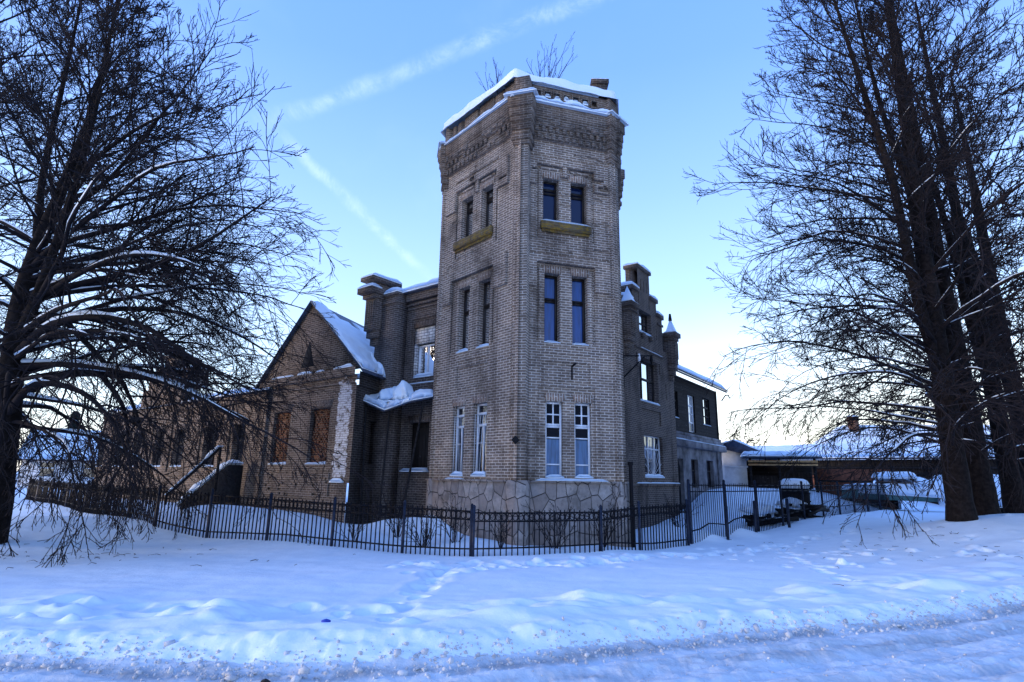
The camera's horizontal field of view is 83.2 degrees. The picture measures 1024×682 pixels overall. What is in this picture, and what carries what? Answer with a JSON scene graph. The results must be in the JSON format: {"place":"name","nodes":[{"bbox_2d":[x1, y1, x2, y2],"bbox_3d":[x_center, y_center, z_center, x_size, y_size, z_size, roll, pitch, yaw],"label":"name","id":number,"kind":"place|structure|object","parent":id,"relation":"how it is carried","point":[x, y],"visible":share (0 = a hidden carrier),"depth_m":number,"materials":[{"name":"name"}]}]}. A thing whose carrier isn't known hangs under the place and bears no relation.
{"place":"outdoors","nodes":[
{"label":"outdoors","id":0,"kind":"place"},
{"bbox_2d":[0,472,1023,663],"bbox_3d":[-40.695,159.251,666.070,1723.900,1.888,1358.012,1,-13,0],"label":"snowy ground","id":1,"kind":"structure","parent":0,"point":[228,598],"depth_m":9.39,"materials":[{"name":"white snow"}]},
{"bbox_2d":[16,430,100,487],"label":"white cottage","id":2,"kind":"structure","parent":1,"relation":"on","point":[34,472],"depth_m":45.88,"materials":[{"name":"paint"}]},
{"bbox_2d":[38,462,55,476],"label":"window","id":3,"kind":"structure","parent":2,"relation":"in","point":[44,464],"depth_m":45.49,"materials":[{"name":"grey glass"}]},
{"bbox_2d":[81,463,95,477],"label":"window","id":4,"kind":"structure","parent":2,"relation":"in","point":[89,463],"depth_m":46.70,"materials":[{"name":"white paint"}]},
{"bbox_2d":[66,411,80,428],"bbox_3d":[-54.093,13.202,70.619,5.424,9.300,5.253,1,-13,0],"label":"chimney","id":5,"kind":"object","parent":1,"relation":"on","point":[74,424],"visible":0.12,"depth_m":71.11,"materials":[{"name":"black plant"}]},
{"bbox_2d":[0,0,172,515],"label":"lime tree","id":6,"kind":"object","parent":1,"relation":"on","point":[27,179],"visible":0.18,"depth_m":20.01,"materials":[{"name":"black plant"}]},
{"bbox_2d":[0,0,391,567],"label":"lime tree","id":7,"kind":"object","parent":1,"relation":"on","point":[29,327],"visible":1,"depth_m":14.11,"materials":[{"name":"black plant"}]},
{"bbox_2d":[164,445,242,506],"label":"entrance steps","id":8,"kind":"structure","parent":1,"relation":"on","point":[236,472],"depth_m":20.69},
{"bbox_2d":[92,354,359,506],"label":"ruined wing","id":9,"kind":"structure","parent":1,"relation":"on","point":[164,469],"depth_m":24.09,"materials":[{"name":"brown brick"}]},
{"bbox_2d":[154,433,164,466],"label":"window","id":10,"kind":"structure","parent":9,"relation":"in","point":[158,462],"depth_m":26.78,"materials":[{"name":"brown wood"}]},
{"bbox_2d":[169,430,185,466],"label":"window","id":11,"kind":"structure","parent":9,"relation":"in","point":[178,458],"depth_m":25.58,"materials":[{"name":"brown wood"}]},
{"bbox_2d":[204,428,217,466],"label":"window","id":12,"kind":"structure","parent":9,"relation":"in","point":[209,461],"depth_m":23.77,"materials":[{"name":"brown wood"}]},
{"bbox_2d":[235,424,245,461],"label":"window","id":13,"kind":"structure","parent":9,"relation":"in","point":[238,455],"depth_m":22.50,"materials":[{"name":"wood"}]},
{"bbox_2d":[25,477,472,556],"bbox_3d":[-11.363,5.354,18.129,23.296,1.915,2.024,-7,-16,30],"label":"iron fence","id":14,"kind":"object","parent":1,"relation":"on","point":[37,493],"visible":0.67,"depth_m":14.92,"materials":[{"name":"black metal"}]},
{"bbox_2d":[255,300,385,523],"bbox_3d":[-7.232,3.102,22.124,4.758,8.385,9.876,10,-16,-32],"label":"gabled annex","id":15,"kind":"object","parent":1,"relation":"on","point":[340,427],"visible":0.57,"depth_m":19.53,"materials":[{"name":"brown brick"}]},
{"bbox_2d":[268,412,290,463],"bbox_3d":[-8.240,3.490,20.726,1.080,1.850,0.290,-9,-17,37],"label":"bricked window","id":16,"kind":"structure","parent":15,"relation":"in","point":[279,434],"depth_m":20.80,"materials":[{"name":"red brick"}]},
{"bbox_2d":[305,408,330,463],"bbox_3d":[-6.407,3.189,19.337,1.120,1.850,0.290,-9,-17,37],"label":"bricked window","id":17,"kind":"structure","parent":15,"relation":"in","point":[321,422],"depth_m":19.42,"materials":[{"name":"red brick"}]},
{"bbox_2d":[335,510,369,540],"bbox_3d":[-4.111,4.788,14.965,1.011,0.987,0.699,9,-16,-31],"label":"shrub","id":18,"kind":"object","parent":1,"relation":"on","point":[351,531],"visible":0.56,"depth_m":15.00,"materials":[{"name":"brown plant"}]},
{"bbox_2d":[365,480,416,537],"bbox_3d":[-3.276,4.566,15.672,1.375,1.612,1.184,9,-15,-30],"label":"shrub","id":19,"kind":"object","parent":1,"relation":"on","point":[401,512],"visible":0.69,"depth_m":15.66,"materials":[{"name":"brown plant"}]},
{"bbox_2d":[395,504,439,545],"bbox_3d":[-2.328,4.642,14.402,1.276,1.116,0.808,12,-17,-39],"label":"shrub","id":20,"kind":"object","parent":1,"relation":"on","point":[423,539],"visible":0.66,"depth_m":14.37,"materials":[{"name":"brown plant"}]},
{"bbox_2d":[429,491,481,542],"bbox_3d":[-1.613,4.462,14.528,1.166,1.315,1.332,-12,-18,43],"label":"shrub","id":21,"kind":"object","parent":1,"relation":"on","point":[453,531],"visible":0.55,"depth_m":14.47,"materials":[{"name":"brown plant"}]},
{"bbox_2d":[490,510,511,546],"bbox_3d":[-0.254,4.549,13.872,0.566,0.983,0.873,1,-13,0],"label":"shrub","id":22,"kind":"object","parent":1,"relation":"on","point":[502,537],"visible":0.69,"depth_m":13.89,"materials":[{"name":"brown plant"}]},
{"bbox_2d":[0,520,1021,585],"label":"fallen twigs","id":23,"kind":"object","parent":1,"relation":"on","point":[353,554],"visible":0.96,"depth_m":12.63,"materials":[{"name":"brown wood"}]},
{"bbox_2d":[357,262,680,528],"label":"brick house","id":24,"kind":"structure","parent":1,"relation":"on","point":[399,325],"depth_m":20.50,"materials":[{"name":"brown brick"}]},
{"bbox_2d":[360,380,432,520],"bbox_3d":[-3.781,3.419,18.253,2.947,4.500,1.726,-9,-16,35],"label":"porch canopy","id":25,"kind":"object","parent":24,"relation":"attached to","point":[393,397],"visible":1,"depth_m":18.38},
{"bbox_2d":[411,422,429,467],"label":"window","id":26,"kind":"structure","parent":24,"relation":"in","point":[420,460],"depth_m":18.95,"materials":[{"name":"black glass"}]},
{"bbox_2d":[413,343,434,377],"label":"window","id":27,"kind":"structure","parent":24,"relation":"in","point":[425,364],"depth_m":19.63,"materials":[{"name":"white glass"}]},
{"bbox_2d":[623,352,652,387],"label":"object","id":28,"kind":"object","parent":24,"relation":"attached to","point":[640,359],"depth_m":22.41,"materials":[{"name":"black metal"}]},
{"bbox_2d":[639,312,650,335],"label":"window","id":29,"kind":"structure","parent":24,"relation":"in","point":[642,318],"depth_m":24.88,"materials":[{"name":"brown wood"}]},
{"bbox_2d":[639,360,659,405],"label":"window","id":30,"kind":"structure","parent":24,"relation":"in","point":[646,369],"depth_m":24.50,"materials":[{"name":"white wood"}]},
{"bbox_2d":[644,435,664,477],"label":"window","id":31,"kind":"structure","parent":24,"relation":"in","point":[651,444],"depth_m":23.71,"materials":[{"name":"white glass"}]},
{"bbox_2d":[425,68,634,547],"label":"brick tower","id":32,"kind":"structure","parent":1,"relation":"on","point":[528,405],"depth_m":16.58,"materials":[{"name":"brick"}]},
{"bbox_2d":[450,406,464,475],"bbox_3d":[-1.509,2.884,16.695,0.547,2.001,0.582,1,-13,0],"label":"window","id":33,"kind":"structure","parent":32,"relation":"in","point":[458,471],"depth_m":16.82,"materials":[{"name":"white glass"}]},
{"bbox_2d":[456,289,469,353],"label":"window","id":34,"kind":"structure","parent":32,"relation":"in","point":[467,292],"depth_m":17.69,"materials":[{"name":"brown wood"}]},
{"bbox_2d":[466,200,472,236],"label":"window","id":35,"kind":"structure","parent":32,"relation":"in","point":[469,205],"depth_m":18.49,"materials":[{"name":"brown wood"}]},
{"bbox_2d":[470,403,486,476],"bbox_3d":[-0.847,2.719,15.957,0.579,2.001,0.620,1,-13,0],"label":"window","id":36,"kind":"structure","parent":32,"relation":"in","point":[481,414],"depth_m":16.07,"materials":[{"name":"white glass"}]},
{"bbox_2d":[476,281,489,348],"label":"window","id":37,"kind":"structure","parent":32,"relation":"in","point":[486,305],"depth_m":16.97,"materials":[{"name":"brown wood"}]},
{"bbox_2d":[475,57,503,93],"bbox_3d":[-0.524,-8.458,19.016,0.989,2.118,1.118,10,-16,-34],"label":"birch sapling","id":38,"kind":"object","parent":32,"relation":"on","point":[498,79],"visible":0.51,"depth_m":18.77,"materials":[{"name":"brown plant"}]},
{"bbox_2d":[486,189,492,226],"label":"window","id":39,"kind":"structure","parent":32,"relation":"in","point":[489,201],"depth_m":17.75,"materials":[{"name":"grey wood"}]},
{"bbox_2d":[543,181,555,219],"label":"window","id":40,"kind":"structure","parent":32,"relation":"in","point":[549,189],"depth_m":17.14,"materials":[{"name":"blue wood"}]},
{"bbox_2d":[527,32,577,77],"bbox_3d":[1.374,-9.054,18.991,1.631,2.531,1.665,-10,-17,38],"label":"birch sapling","id":41,"kind":"object","parent":32,"relation":"on","point":[543,67],"visible":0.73,"depth_m":18.89,"materials":[{"name":"brown plant"}]},
{"bbox_2d":[544,275,560,342],"bbox_3d":[1.078,-0.899,16.302,0.480,2.021,0.382,5,-14,-16],"label":"window","id":42,"kind":"structure","parent":32,"relation":"in","point":[550,282],"depth_m":16.37,"materials":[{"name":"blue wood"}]},
{"bbox_2d":[545,402,563,477],"bbox_3d":[1.100,2.631,15.452,0.510,2.001,0.320,5,-14,-16],"label":"window","id":43,"kind":"structure","parent":32,"relation":"in","point":[553,461],"depth_m":15.48,"materials":[{"name":"glass"}]},
{"bbox_2d":[570,186,583,223],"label":"window","id":44,"kind":"structure","parent":32,"relation":"in","point":[577,193],"depth_m":17.38,"materials":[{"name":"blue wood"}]},
{"bbox_2d":[572,278,588,345],"bbox_3d":[1.883,-0.832,16.530,0.500,2.021,0.387,5,-14,-16],"label":"window","id":45,"kind":"structure","parent":32,"relation":"in","point":[578,285],"depth_m":16.60,"materials":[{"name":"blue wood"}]},
{"bbox_2d":[574,403,593,477],"bbox_3d":[1.897,2.697,15.674,0.510,2.001,0.320,5,-14,-16],"label":"window","id":46,"kind":"structure","parent":32,"relation":"in","point":[581,412],"depth_m":15.70,"materials":[{"name":"blue glass"}]},
{"bbox_2d":[522,491,577,548],"bbox_3d":[0.958,4.435,14.255,1.373,1.436,0.778,-3,-14,15],"label":"shrub","id":47,"kind":"object","parent":1,"relation":"on","point":[558,526],"visible":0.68,"depth_m":14.06,"materials":[{"name":"brown plant"}]},
{"bbox_2d":[471,499,689,556],"bbox_3d":[2.226,4.791,14.299,6.786,1.660,0.890,8,-15,-28],"label":"iron fence","id":48,"kind":"object","parent":1,"relation":"on","point":[599,519],"visible":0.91,"depth_m":13.84,"materials":[{"name":"black metal"}]},
{"bbox_2d":[588,485,634,546],"bbox_3d":[2.423,4.393,14.358,1.171,1.573,1.390,1,-13,0],"label":"shrub","id":49,"kind":"object","parent":1,"relation":"on","point":[609,520],"visible":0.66,"depth_m":14.23,"materials":[{"name":"brown plant"}]},
{"bbox_2d":[664,495,703,526],"bbox_3d":[5.549,5.660,19.086,0.910,1.236,1.556,5,-14,-17],"label":"shrub","id":50,"kind":"object","parent":1,"relation":"on","point":[675,510],"visible":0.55,"depth_m":19.21,"materials":[{"name":"brown plant"}]},
{"bbox_2d":[674,365,729,510],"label":"wooden house","id":51,"kind":"structure","parent":1,"relation":"on","point":[701,448],"depth_m":29.65,"materials":[{"name":"grey paint"}]},
{"bbox_2d":[674,391,678,417],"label":"window","id":52,"kind":"structure","parent":51,"relation":"in","point":[674,391],"depth_m":27.98,"materials":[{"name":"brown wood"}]},
{"bbox_2d":[687,395,693,431],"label":"window","id":53,"kind":"structure","parent":51,"relation":"in","point":[690,402],"depth_m":29.65,"materials":[{"name":"grey glass"}]},
{"bbox_2d":[691,459,695,487],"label":"window","id":54,"kind":"structure","parent":51,"relation":"in","point":[692,461],"depth_m":29.14,"materials":[{"name":"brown wood"}]},
{"bbox_2d":[702,398,709,425],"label":"window","id":55,"kind":"structure","parent":51,"relation":"in","point":[704,402],"depth_m":31.59,"materials":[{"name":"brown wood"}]},
{"bbox_2d":[706,461,710,487],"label":"window","id":56,"kind":"structure","parent":51,"relation":"in","point":[708,462],"depth_m":31.09,"materials":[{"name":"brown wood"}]},
{"bbox_2d":[724,506,729,539],"bbox_3d":[6.397,5.610,17.137,0.095,1.358,0.206,-6,-15,26],"label":"stake","id":57,"kind":"object","parent":1,"relation":"on","point":[727,523],"visible":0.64,"depth_m":17.17,"materials":[{"name":"black paint"}]},
{"bbox_2d":[725,425,768,445],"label":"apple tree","id":58,"kind":"object","parent":1,"relation":"on","point":[746,436],"visible":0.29,"depth_m":60.99,"materials":[{"name":"brown plant"}]},
{"bbox_2d":[721,439,776,486],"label":"white garage","id":59,"kind":"structure","parent":1,"relation":"on","point":[734,466],"depth_m":34.14,"materials":[{"name":"white paint"}]},
{"bbox_2d":[752,501,757,532],"bbox_3d":[7.687,5.745,18.229,0.095,1.358,0.206,-6,-15,26],"label":"stake","id":60,"kind":"object","parent":1,"relation":"on","point":[754,516],"visible":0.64,"depth_m":18.26,"materials":[{"name":"black paint"}]},
{"bbox_2d":[738,503,798,525],"bbox_3d":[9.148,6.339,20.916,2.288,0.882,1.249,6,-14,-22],"label":"car","id":61,"kind":"object","parent":1,"relation":"on","point":[748,506],"visible":0.41,"depth_m":20.62,"materials":[{"name":"black metal"}]},
{"bbox_2d":[740,450,820,492],"bbox_3d":[15.363,8.211,33.003,4.141,3.818,3.133,-4,-14,19],"label":"lean to","id":62,"kind":"object","parent":1,"relation":"on","point":[761,471],"visible":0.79,"depth_m":32.76,"materials":[{"name":"brown wood"}]},
{"bbox_2d":[785,498,790,527],"bbox_3d":[9.430,6.068,19.672,0.095,1.358,0.206,-6,-15,26],"label":"stake","id":63,"kind":"object","parent":1,"relation":"on","point":[788,512],"visible":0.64,"depth_m":19.70,"materials":[{"name":"black paint"}]},
{"bbox_2d":[686,479,901,543],"bbox_3d":[13.045,6.880,23.648,21.636,2.253,0.298,13,-18,-41],"label":"iron fence","id":64,"kind":"object","parent":1,"relation":"on","point":[821,493],"visible":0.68,"depth_m":20.20,"materials":[{"name":"black metal"}]},
{"bbox_2d":[781,478,810,514],"bbox_3d":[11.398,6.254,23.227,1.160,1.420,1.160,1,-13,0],"label":"car","id":65,"kind":"object","parent":1,"relation":"on","point":[791,481],"visible":0.27,"depth_m":22.88,"materials":[{"name":"black metal"}]},
{"bbox_2d":[775,497,829,517],"bbox_3d":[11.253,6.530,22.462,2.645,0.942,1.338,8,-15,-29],"label":"car","id":66,"kind":"object","parent":1,"relation":"on","point":[812,512],"visible":0.41,"depth_m":22.17,"materials":[{"name":"black metal"}]},
{"bbox_2d":[682,0,1023,548],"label":"lime tree","id":67,"kind":"object","parent":1,"relation":"on","point":[921,269],"visible":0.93,"depth_m":16.72,"materials":[{"name":"brown plant"}]},
{"bbox_2d":[813,466,897,508],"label":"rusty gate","id":68,"kind":"structure","parent":1,"relation":"on","point":[841,480],"depth_m":31.85,"materials":[{"name":"brown metal"}]},
{"bbox_2d":[746,440,997,504],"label":"long shed","id":69,"kind":"structure","parent":1,"relation":"on","point":[914,466],"depth_m":40.03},
{"bbox_2d":[759,0,1023,515],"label":"lime tree","id":70,"kind":"object","parent":1,"relation":"on","point":[985,495],"visible":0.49,"depth_m":18.41,"materials":[{"name":"brown plant"}]},
{"bbox_2d":[841,471,942,509],"bbox_3d":[19.525,7.668,29.787,4.400,1.836,2.050,-9,-17,37],"label":"parked car","id":71,"kind":"object","parent":1,"relation":"on","point":[910,494],"visible":0.52,"depth_m":28.87,"materials":[{"name":"teal paint"}]},
{"bbox_2d":[813,415,990,459],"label":"barn","id":72,"kind":"structure","parent":1,"relation":"on","point":[844,441],"depth_m":61.81,"materials":[{"name":"white brick"}]},
{"bbox_2d":[797,0,1023,513],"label":"lime tree","id":73,"kind":"object","parent":1,"relation":"on","point":[1006,487],"visible":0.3,"depth_m":20.17,"materials":[{"name":"brown plant"}]},
{"bbox_2d":[852,36,1023,508],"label":"lime tree","id":74,"kind":"object","parent":1,"relation":"on","point":[1021,454],"visible":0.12,"depth_m":23.68,"materials":[{"name":"brown plant"}]},
{"bbox_2d":[930,474,1003,513],"bbox_3d":[27.245,7.211,25.376,14.100,2.612,2.900,-7,-15,29],"label":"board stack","id":75,"kind":"object","parent":1,"relation":"on","point":[941,503],"visible":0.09,"depth_m":27.73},
{"bbox_2d":[0,600,1023,681],"bbox_3d":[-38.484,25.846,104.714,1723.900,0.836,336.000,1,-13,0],"label":"snowy road","id":76,"kind":"structure","parent":0,"point":[872,649],"depth_m":5.80,"materials":[{"name":"white snow"}]},
{"bbox_2d":[0,586,1023,681],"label":"snow clods","id":77,"kind":"object","parent":76,"relation":"on","point":[228,675],"visible":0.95,"depth_m":5.80,"materials":[{"name":"white snow"}]},
{"bbox_2d":[0,0,1023,468],"label":"sky","id":78,"kind":"structure","parent":0,"point":[375,85],"materials":[{"name":"blue"}]}
]}

